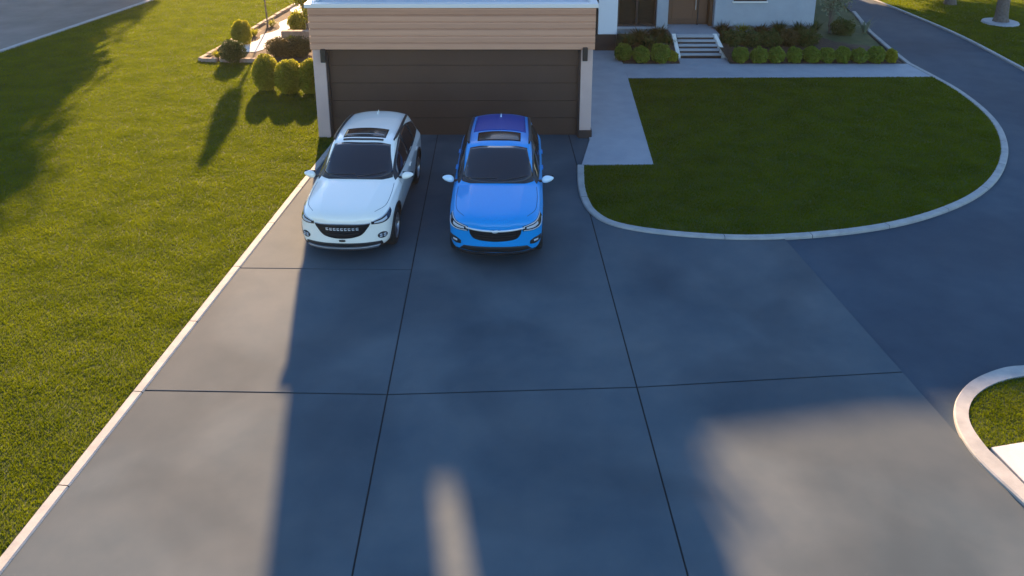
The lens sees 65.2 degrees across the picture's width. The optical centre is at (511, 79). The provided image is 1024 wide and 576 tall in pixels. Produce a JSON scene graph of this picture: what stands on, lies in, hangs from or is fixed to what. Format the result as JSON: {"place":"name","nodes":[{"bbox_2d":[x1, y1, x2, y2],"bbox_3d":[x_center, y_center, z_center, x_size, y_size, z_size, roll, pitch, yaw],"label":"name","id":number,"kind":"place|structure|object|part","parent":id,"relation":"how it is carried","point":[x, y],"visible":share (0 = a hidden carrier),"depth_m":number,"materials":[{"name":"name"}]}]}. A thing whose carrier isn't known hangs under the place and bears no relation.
{"place":"outdoors","nodes":[
{"label":"outdoors","id":0,"kind":"place"},
{"bbox_2d":[0,0,145,48],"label":"street","id":1,"kind":"structure","parent":0,"point":[22,20],"depth_m":36.53,"materials":[{"name":"grey asphalt"}]},
{"bbox_2d":[0,0,152,51],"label":"kerb","id":2,"kind":"structure","parent":1,"relation":"on","point":[63,29],"depth_m":33.96,"materials":[{"name":"concrete"}]},
{"bbox_2d":[0,0,333,556],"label":"lawn","id":3,"kind":"structure","parent":0,"point":[216,284],"depth_m":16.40,"materials":[{"name":"green plant"}]},
{"bbox_2d":[0,142,332,574],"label":"kerb","id":4,"kind":"structure","parent":3,"relation":"on","point":[13,549],"depth_m":11.76,"materials":[{"name":"concrete"}]},
{"bbox_2d":[198,3,298,62],"bbox_3d":[-10.330,-2.335,34.170,2.149,0.183,11.156,0,17,0],"label":"bed edging","id":5,"kind":"object","parent":3,"relation":"on","point":[205,58],"visible":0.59,"depth_m":29.67,"materials":[{"name":"stone"}]},
{"bbox_2d":[210,10,312,61],"bbox_3d":[-8.545,-2.488,34.846,4.748,0.050,12.870,3,18,8],"label":"planting bed","id":6,"kind":"object","parent":3,"relation":"on","point":[263,29],"visible":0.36,"depth_m":31.83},
{"bbox_2d":[207,50,221,57],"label":"tufted plant","id":7,"kind":"object","parent":6,"relation":"on","point":[215,54],"visible":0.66,"depth_m":29.32,"materials":[{"name":"yellow plant"}]},
{"bbox_2d":[218,39,247,62],"bbox_3d":[-10.064,-1.048,28.813,0.925,0.884,0.926,15,23,40],"label":"upright bush","id":8,"kind":"object","parent":6,"relation":"on","point":[231,51],"visible":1,"depth_m":28.62,"materials":[{"name":"green plant"}]},
{"bbox_2d":[230,19,252,44],"bbox_3d":[-10.497,-1.875,31.070,0.882,1.114,0.875,0,17,0],"label":"upright bush","id":9,"kind":"object","parent":6,"relation":"on","point":[241,31],"visible":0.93,"depth_m":30.83,"materials":[{"name":"green plant"}]},
{"bbox_2d":[251,28,260,35],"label":"tufted plant","id":10,"kind":"object","parent":6,"relation":"on","point":[254,32],"visible":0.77,"depth_m":32.45,"materials":[{"name":"yellow plant"}]},
{"bbox_2d":[264,0,268,27],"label":"standard tree","id":11,"kind":"object","parent":6,"relation":"on","point":[267,26],"visible":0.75,"depth_m":33.73,"materials":[{"name":"brown plant"}]},
{"bbox_2d":[264,17,277,26],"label":"tufted plant","id":12,"kind":"object","parent":6,"relation":"on","point":[272,23],"visible":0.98,"depth_m":34.14,"materials":[{"name":"green plant"}]},
{"bbox_2d":[242,5,301,51],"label":"gravel","id":13,"kind":"structure","parent":6,"relation":"on","point":[257,45],"depth_m":32.20,"materials":[{"name":"white gravel"}]},
{"bbox_2d":[263,36,290,56],"bbox_3d":[-8.524,-1.221,29.536,1.024,0.780,1.058,11,21,32],"label":"bush","id":14,"kind":"object","parent":6,"relation":"on","point":[275,48],"visible":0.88,"depth_m":29.32,"materials":[{"name":"green plant"}]},
{"bbox_2d":[281,30,308,39],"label":"retaining wall","id":15,"kind":"structure","parent":6,"relation":"on","point":[286,33],"depth_m":31.69,"materials":[{"name":"stone"}]},
{"bbox_2d":[287,9,305,29],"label":"bush","id":16,"kind":"object","parent":6,"relation":"on","point":[295,20],"visible":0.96,"depth_m":33.12,"materials":[{"name":"green plant"}]},
{"bbox_2d":[284,35,310,57],"bbox_3d":[-7.810,-1.250,29.530,1.192,0.841,0.946,0,17,0],"label":"bush","id":17,"kind":"object","parent":6,"relation":"on","point":[299,45],"visible":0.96,"depth_m":29.32,"materials":[{"name":"green plant"}]},
{"bbox_2d":[292,0,307,29],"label":"young tree","id":18,"kind":"object","parent":6,"relation":"on","point":[301,4],"visible":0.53,"depth_m":32.50,"materials":[{"name":"green plant"}]},
{"bbox_2d":[251,53,276,90],"bbox_3d":[-7.909,-0.252,25.734,0.926,1.275,0.914,0,17,0],"label":"rounded bush","id":19,"kind":"object","parent":3,"relation":"on","point":[262,69],"visible":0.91,"depth_m":25.49,"materials":[{"name":"green plant"}]},
{"bbox_2d":[273,59,300,94],"bbox_3d":[-7.092,-0.119,25.441,0.966,1.187,0.904,0,17,0],"label":"rounded bush","id":20,"kind":"object","parent":3,"relation":"on","point":[286,77],"visible":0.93,"depth_m":25.19,"materials":[{"name":"green plant"}]},
{"bbox_2d":[298,57,315,93],"bbox_3d":[-6.427,-0.120,25.424,0.796,1.196,0.872,0,17,0],"label":"rounded bush","id":21,"kind":"object","parent":3,"relation":"on","point":[306,82],"visible":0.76,"depth_m":25.17,"materials":[{"name":"green plant"}]},
{"bbox_2d":[0,391,385,575],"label":"driveway","id":22,"kind":"structure","parent":0,"point":[166,483],"depth_m":10.16,"materials":[{"name":"concrete"}]},
{"bbox_2d":[146,268,410,393],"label":"driveway","id":23,"kind":"structure","parent":0,"point":[333,331],"depth_m":13.29,"materials":[{"name":"concrete"}]},
{"bbox_2d":[241,135,436,269],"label":"driveway","id":24,"kind":"structure","parent":0,"point":[284,244],"depth_m":16.14,"materials":[{"name":"concrete"}]},
{"bbox_2d":[302,110,420,249],"bbox_3d":[-3.183,2.006,17.531,2.310,1.768,4.760,1,17,2],"label":"parked car","id":25,"kind":"object","parent":24,"relation":"on","point":[368,175],"visible":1,"depth_m":16.45,"materials":[{"name":"white paint"}]},
{"bbox_3d":[-3.971,1.605,17.234,0.186,0.449,1.000,1,17,2],"label":"side window","id":26,"kind":"part","parent":25,"relation":"part of","materials":[{"name":"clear glass"}]},
{"bbox_3d":[-2.408,1.622,17.182,0.186,0.449,1.000,1,17,2],"label":"side window","id":27,"kind":"part","parent":25,"relation":"part of","materials":[{"name":"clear glass"}]},
{"bbox_3d":[-2.379,1.318,18.100,0.197,0.450,0.770,1,17,2],"label":"side window","id":28,"kind":"part","parent":25,"relation":"part of","materials":[{"name":"black glass"}]},
{"bbox_3d":[-2.356,1.110,18.792,0.188,0.393,0.532,1,17,2],"label":"side window","id":29,"kind":"part","parent":25,"relation":"part of","materials":[{"name":"black glass"}]},
{"bbox_2d":[388,135,635,394],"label":"driveway","id":30,"kind":"structure","parent":0,"point":[544,317],"depth_m":14.07,"materials":[{"name":"concrete"}]},
{"bbox_2d":[442,113,553,254],"bbox_3d":[-0.278,2.069,17.327,2.310,1.768,4.770,0,17,1],"label":"parked car","id":31,"kind":"object","parent":30,"relation":"on","point":[496,206],"visible":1,"depth_m":16.12,"materials":[{"name":"blue paint"}]},
{"bbox_3d":[-1.063,1.672,17.021,0.186,0.449,1.000,0,17,1],"label":"side window","id":32,"kind":"part","parent":31,"relation":"part of","materials":[{"name":"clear glass"}]},
{"bbox_3d":[-1.041,1.368,17.940,0.197,0.450,0.770,0,17,1],"label":"side window","id":33,"kind":"part","parent":31,"relation":"part of","materials":[{"name":"black glass"}]},
{"bbox_3d":[0.513,1.376,17.914,0.197,0.450,0.770,0,17,1],"label":"side window","id":34,"kind":"part","parent":31,"relation":"part of","materials":[{"name":"black glass"}]},
{"bbox_3d":[0.523,1.168,18.606,0.188,0.393,0.532,0,17,1],"label":"side window","id":35,"kind":"part","parent":31,"relation":"part of","materials":[{"name":"black glass"}]},
{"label":"side window","id":36,"kind":"part","parent":31,"relation":"part of","materials":[{"name":"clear glass"}]},
{"bbox_2d":[353,388,686,575],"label":"driveway","id":37,"kind":"structure","parent":0,"point":[545,483],"depth_m":10.19,"materials":[{"name":"concrete"}]},
{"bbox_2d":[145,135,901,575],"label":"driveway joint","id":38,"kind":"object","parent":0,"point":[505,391],"visible":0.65,"depth_m":12.01,"materials":[{"name":"black concrete"}]},
{"bbox_2d":[68,0,998,486],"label":"ground","id":39,"kind":"structure","parent":0,"point":[816,4],"depth_m":31.02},
{"bbox_2d":[304,0,815,137],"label":"house","id":40,"kind":"structure","parent":39,"relation":"on","point":[441,67],"depth_m":21.52,"materials":[{"name":"brown"}]},
{"bbox_2d":[328,50,578,134],"bbox_3d":[-1.558,0.306,21.737,6.776,2.502,0.070,0,17,0],"label":"garage door","id":41,"kind":"structure","parent":40,"relation":"in","point":[441,92],"depth_m":21.66,"materials":[{"name":"paint"}]},
{"bbox_2d":[617,0,656,28],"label":"window","id":42,"kind":"structure","parent":40,"relation":"in","point":[641,14],"depth_m":30.72,"materials":[{"name":"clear glass"}]},
{"bbox_2d":[668,0,697,23],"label":"front door","id":43,"kind":"structure","parent":40,"relation":"in","point":[679,11],"depth_m":31.18,"materials":[{"name":"brown wood"}]},
{"bbox_2d":[671,34,727,59],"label":"front steps","id":44,"kind":"structure","parent":40,"relation":"attached to","point":[697,46],"depth_m":29.65,"materials":[{"name":"white concrete"}]},
{"bbox_2d":[732,0,767,2],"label":"window","id":45,"kind":"structure","parent":40,"relation":"in","point":[735,1],"depth_m":30.44,"materials":[{"name":"white glass"}]},
{"bbox_2d":[582,50,653,165],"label":"path","id":46,"kind":"structure","parent":0,"point":[618,137],"depth_m":23.06,"materials":[{"name":"concrete"}]},
{"bbox_2d":[616,34,678,63],"bbox_3d":[4.965,-1.177,29.765,2.045,0.501,2.481,0,17,0],"label":"planting bed","id":47,"kind":"object","parent":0,"point":[632,60],"visible":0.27,"depth_m":29.47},
{"bbox_2d":[614,42,632,60],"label":"boxwood","id":48,"kind":"object","parent":47,"relation":"on","point":[623,51],"visible":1,"depth_m":28.82,"materials":[{"name":"green plant"}]},
{"bbox_2d":[614,31,640,45],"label":"tufted plant","id":49,"kind":"object","parent":47,"relation":"on","point":[629,39],"visible":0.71,"depth_m":29.74,"materials":[{"name":"green plant"}]},
{"bbox_2d":[632,45,650,62],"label":"boxwood","id":50,"kind":"object","parent":47,"relation":"on","point":[641,53],"visible":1,"depth_m":28.52,"materials":[{"name":"green plant"}]},
{"bbox_2d":[629,25,655,43],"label":"tufted plant","id":51,"kind":"object","parent":47,"relation":"on","point":[643,34],"visible":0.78,"depth_m":30.06,"materials":[{"name":"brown plant"}]},
{"bbox_2d":[635,34,664,48],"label":"tufted plant","id":52,"kind":"object","parent":47,"relation":"on","point":[648,43],"visible":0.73,"depth_m":29.60,"materials":[{"name":"green plant"}]},
{"bbox_2d":[646,23,667,36],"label":"tufted plant","id":53,"kind":"object","parent":47,"relation":"on","point":[657,31],"visible":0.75,"depth_m":30.35,"materials":[{"name":"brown plant"}]},
{"bbox_2d":[650,43,670,63],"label":"boxwood","id":54,"kind":"object","parent":47,"relation":"on","point":[659,52],"visible":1,"depth_m":28.50,"materials":[{"name":"green plant"}]},
{"bbox_2d":[655,33,681,45],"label":"tufted plant","id":55,"kind":"object","parent":47,"relation":"on","point":[667,40],"visible":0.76,"depth_m":29.84,"materials":[{"name":"green plant"}]},
{"bbox_2d":[668,50,678,61],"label":"boxwood","id":56,"kind":"object","parent":47,"relation":"on","point":[674,56],"visible":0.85,"depth_m":28.70,"materials":[{"name":"green plant"}]},
{"bbox_2d":[679,58,729,63],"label":"path","id":57,"kind":"structure","parent":0,"point":[703,60],"depth_m":28.95,"materials":[{"name":"concrete"}]},
{"bbox_2d":[569,135,901,386],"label":"driveway","id":58,"kind":"structure","parent":0,"point":[690,310],"depth_m":13.92,"materials":[{"name":"concrete"}]},
{"bbox_2d":[623,64,929,78],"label":"path","id":59,"kind":"structure","parent":0,"point":[638,71],"depth_m":27.86,"materials":[{"name":"concrete"}]},
{"bbox_2d":[584,76,1001,234],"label":"lawn","id":60,"kind":"structure","parent":0,"point":[749,169],"depth_m":20.13,"materials":[{"name":"green plant"}]},
{"bbox_2d":[719,35,901,63],"bbox_3d":[10.894,-1.178,29.764,6.608,0.487,2.481,0,17,0],"label":"planting bed","id":61,"kind":"object","parent":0,"point":[727,49],"visible":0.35,"depth_m":29.64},
{"bbox_2d":[713,21,735,34],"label":"tufted plant","id":62,"kind":"object","parent":61,"relation":"on","point":[723,27],"visible":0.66,"depth_m":30.53,"materials":[{"name":"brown plant"}]},
{"bbox_2d":[720,28,743,46],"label":"bush","id":63,"kind":"object","parent":61,"relation":"on","point":[731,38],"visible":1,"depth_m":29.65,"materials":[{"name":"green plant"}]},
{"bbox_2d":[732,47,749,63],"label":"boxwood","id":64,"kind":"object","parent":61,"relation":"on","point":[740,54],"visible":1,"depth_m":28.56,"materials":[{"name":"green plant"}]},
{"bbox_2d":[735,21,757,31],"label":"tufted plant","id":65,"kind":"object","parent":61,"relation":"in","point":[743,28],"visible":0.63,"depth_m":30.69,"materials":[{"name":"green plant"}]},
{"bbox_2d":[741,27,762,46],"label":"bush","id":66,"kind":"object","parent":61,"relation":"on","point":[752,38],"visible":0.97,"depth_m":29.63,"materials":[{"name":"green plant"}]},
{"bbox_2d":[750,45,768,63],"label":"boxwood","id":67,"kind":"object","parent":61,"relation":"on","point":[759,54],"visible":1,"depth_m":28.55,"materials":[{"name":"green plant"}]},
{"bbox_2d":[749,23,772,32],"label":"tufted plant","id":68,"kind":"object","parent":61,"relation":"on","point":[760,28],"visible":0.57,"depth_m":30.57,"materials":[{"name":"green plant"}]},
{"bbox_2d":[759,27,783,47],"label":"bush","id":69,"kind":"object","parent":61,"relation":"on","point":[773,38],"visible":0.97,"depth_m":29.65,"materials":[{"name":"green plant"}]},
{"bbox_2d":[768,46,786,63],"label":"boxwood","id":70,"kind":"object","parent":61,"relation":"on","point":[777,54],"visible":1,"depth_m":28.55,"materials":[{"name":"green plant"}]},
{"bbox_2d":[769,19,789,31],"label":"tufted plant","id":71,"kind":"object","parent":61,"relation":"on","point":[778,27],"visible":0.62,"depth_m":30.57,"materials":[{"name":"green plant"}]},
{"bbox_2d":[778,27,800,46],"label":"bush","id":72,"kind":"object","parent":61,"relation":"on","point":[789,36],"visible":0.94,"depth_m":29.75,"materials":[{"name":"green plant"}]},
{"bbox_2d":[786,46,802,62],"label":"boxwood","id":73,"kind":"object","parent":61,"relation":"on","point":[794,54],"visible":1,"depth_m":28.55,"materials":[{"name":"green plant"}]},
{"bbox_2d":[787,20,810,31],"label":"tufted plant","id":74,"kind":"object","parent":61,"relation":"on","point":[797,27],"visible":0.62,"depth_m":30.61,"materials":[{"name":"green plant"}]},
{"bbox_2d":[797,27,822,47],"bbox_3d":[11.044,-1.618,29.908,1.065,0.784,0.816,8,19,24],"label":"bush","id":75,"kind":"object","parent":61,"relation":"on","point":[808,37],"visible":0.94,"depth_m":29.75,"materials":[{"name":"green plant"}]},
{"bbox_2d":[802,45,821,62],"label":"boxwood","id":76,"kind":"object","parent":61,"relation":"on","point":[812,54],"visible":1,"depth_m":28.54,"materials":[{"name":"green plant"}]},
{"bbox_2d":[807,18,826,32],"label":"tufted plant","id":77,"kind":"object","parent":61,"relation":"on","point":[816,25],"visible":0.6,"depth_m":30.80,"materials":[{"name":"green plant"}]},
{"bbox_2d":[820,47,835,63],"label":"boxwood","id":78,"kind":"object","parent":61,"relation":"on","point":[828,55],"visible":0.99,"depth_m":28.55,"materials":[{"name":"green plant"}]},
{"bbox_2d":[835,45,851,63],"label":"boxwood","id":79,"kind":"object","parent":61,"relation":"on","point":[843,54],"visible":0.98,"depth_m":28.55,"materials":[{"name":"green plant"}]},
{"bbox_2d":[850,47,868,63],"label":"boxwood","id":80,"kind":"object","parent":61,"relation":"on","point":[859,55],"visible":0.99,"depth_m":28.54,"materials":[{"name":"green plant"}]},
{"bbox_2d":[867,46,885,63],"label":"boxwood","id":81,"kind":"object","parent":61,"relation":"on","point":[877,54],"visible":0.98,"depth_m":28.55,"materials":[{"name":"green plant"}]},
{"bbox_2d":[885,48,897,62],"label":"boxwood","id":82,"kind":"object","parent":61,"relation":"on","point":[891,55],"visible":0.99,"depth_m":28.61,"materials":[{"name":"green plant"}]},
{"bbox_2d":[638,373,1023,575],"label":"driveway","id":83,"kind":"structure","parent":0,"point":[887,474],"depth_m":10.29,"materials":[{"name":"concrete"}]},
{"bbox_2d":[814,5,878,46],"bbox_3d":[13.524,-2.704,35.094,4.088,0.240,9.396,0,17,0],"label":"planting bed","id":84,"kind":"object","parent":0,"point":[858,37],"visible":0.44,"depth_m":32.92,"materials":[{"name":"green plant"}]},
{"bbox_2d":[820,0,855,32],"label":"young tree","id":85,"kind":"object","parent":84,"relation":"on","point":[832,3],"visible":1,"depth_m":31.95,"materials":[{"name":"green plant"}]},
{"bbox_2d":[830,16,855,35],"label":"bush","id":86,"kind":"object","parent":84,"relation":"on","point":[843,27],"visible":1,"depth_m":32.05,"materials":[{"name":"green plant"}]},
{"bbox_2d":[858,18,873,32],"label":"tufted plant","id":87,"kind":"object","parent":84,"relation":"on","point":[864,27],"visible":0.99,"depth_m":32.81,"materials":[{"name":"green plant"}]},
{"bbox_2d":[786,0,1023,508],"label":"road","id":88,"kind":"structure","parent":0,"point":[934,306],"depth_m":15.53,"materials":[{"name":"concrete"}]},
{"bbox_2d":[577,11,1007,239],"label":"kerb","id":89,"kind":"structure","parent":88,"relation":"on","point":[992,180],"depth_m":17.35,"materials":[{"name":"concrete"}]},
{"bbox_2d":[872,0,1023,70],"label":"kerb","id":90,"kind":"structure","parent":88,"relation":"on","point":[966,39],"depth_m":32.56,"materials":[{"name":"concrete"}]},
{"bbox_2d":[953,365,1023,506],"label":"kerb","id":91,"kind":"structure","parent":88,"relation":"on","point":[998,470],"depth_m":11.14,"materials":[{"name":"concrete"}]},
{"bbox_2d":[879,0,1023,66],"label":"lawn","id":92,"kind":"structure","parent":0,"point":[975,24],"depth_m":34.93,"materials":[{"name":"green plant"}]},
{"bbox_2d":[943,0,956,4],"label":"tree","id":93,"kind":"object","parent":92,"relation":"on","point":[951,2],"visible":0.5,"depth_m":38.40,"materials":[{"name":"brown plant"}]},
{"bbox_2d":[980,0,1019,26],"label":"tree","id":94,"kind":"object","parent":92,"relation":"on","point":[1001,17],"visible":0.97,"depth_m":34.49,"materials":[{"name":"brown plant"}]},
{"bbox_2d":[969,377,1023,449],"bbox_3d":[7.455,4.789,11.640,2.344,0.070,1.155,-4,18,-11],"label":"lawn","id":95,"kind":"structure","parent":0,"point":[1001,421],"depth_m":11.49,"materials":[{"name":"green plant"}]},
{"bbox_2d":[990,442,1023,483],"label":"pavement","id":96,"kind":"structure","parent":0,"point":[1010,457],"depth_m":10.69,"materials":[{"name":"concrete"}]}
]}

